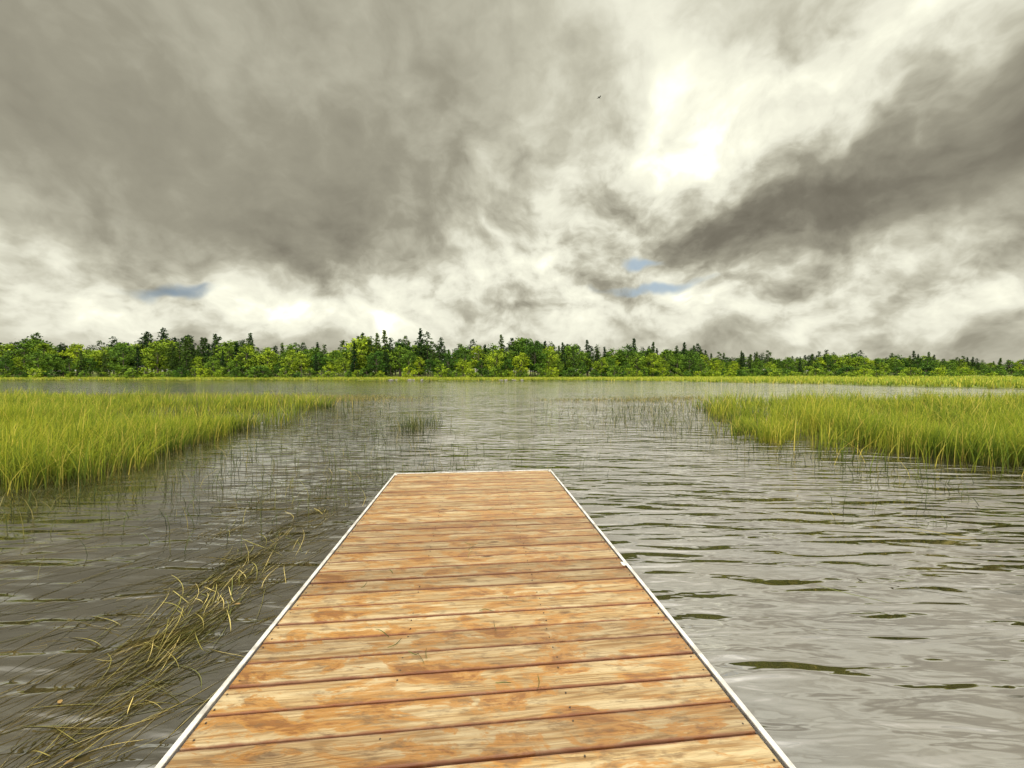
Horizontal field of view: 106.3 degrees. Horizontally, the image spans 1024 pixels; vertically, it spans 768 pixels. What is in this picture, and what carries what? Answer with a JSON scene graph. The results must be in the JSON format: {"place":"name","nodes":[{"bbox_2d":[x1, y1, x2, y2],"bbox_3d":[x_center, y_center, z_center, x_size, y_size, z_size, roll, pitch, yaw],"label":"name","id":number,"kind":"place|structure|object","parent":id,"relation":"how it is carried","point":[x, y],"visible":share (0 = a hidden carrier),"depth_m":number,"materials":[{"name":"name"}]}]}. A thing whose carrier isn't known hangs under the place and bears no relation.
{"place":"outdoors","nodes":[
{"label":"outdoors","id":0,"kind":"place"},
{"bbox_2d":[35,391,767,406],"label":"marsh grass","id":1,"kind":"structure","parent":0,"point":[379,397],"depth_m":29.94,"materials":[{"name":"green plant"}]},
{"bbox_2d":[0,380,1023,767],"bbox_3d":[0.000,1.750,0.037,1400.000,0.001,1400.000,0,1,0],"label":"lake water","id":2,"kind":"structure","parent":0,"point":[732,558],"depth_m":3.77,"materials":[{"name":"grey liquid"}]},
{"bbox_2d":[57,603,239,764],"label":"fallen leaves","id":3,"kind":"object","parent":2,"relation":"on","point":[60,701],"visible":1,"depth_m":1.75,"materials":[{"name":"brown plant"}]},
{"bbox_2d":[0,384,352,496],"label":"reed bed","id":4,"kind":"object","parent":2,"relation":"on","point":[56,436],"visible":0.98,"depth_m":9.82,"materials":[{"name":"green plant"}]},
{"bbox_2d":[155,469,795,767],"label":"wooden dock","id":5,"kind":"object","parent":2,"relation":"in","point":[322,675],"visible":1,"depth_m":1.88,"materials":[{"name":"brown wood"}]},
{"bbox_2d":[361,504,572,689],"bbox_3d":[-0.010,1.328,2.864,1.473,0.012,2.191,1,1,26],"label":"dry grass debris","id":6,"kind":"object","parent":5,"relation":"on","point":[480,610],"visible":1,"depth_m":2.06,"materials":[{"name":"brown plant"}]},
{"bbox_2d":[0,398,987,574],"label":"sparse reeds","id":7,"kind":"object","parent":2,"relation":"on","point":[29,504],"visible":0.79,"depth_m":7.44,"materials":[{"name":"green plant"}]},
{"bbox_2d":[676,384,1023,477],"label":"reed bed","id":8,"kind":"object","parent":2,"relation":"on","point":[993,433],"visible":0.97,"depth_m":10.60,"materials":[{"name":"green plant"}]},
{"bbox_2d":[0,0,1023,371],"label":"sky","id":9,"kind":"structure","parent":0,"point":[785,178],"materials":[{"name":"grey"}]},
{"bbox_2d":[0,371,1023,388],"bbox_3d":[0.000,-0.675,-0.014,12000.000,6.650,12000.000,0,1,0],"label":"ground","id":10,"kind":"structure","parent":0,"point":[394,375],"depth_m":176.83,"materials":[{"name":"green plant"}]},
{"bbox_2d":[0,327,1023,378],"bbox_3d":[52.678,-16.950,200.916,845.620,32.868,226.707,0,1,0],"label":"distant forest","id":11,"kind":"object","parent":10,"relation":"on","point":[362,357],"visible":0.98,"depth_m":179.37,"materials":[{"name":"green plant"}]}
]}

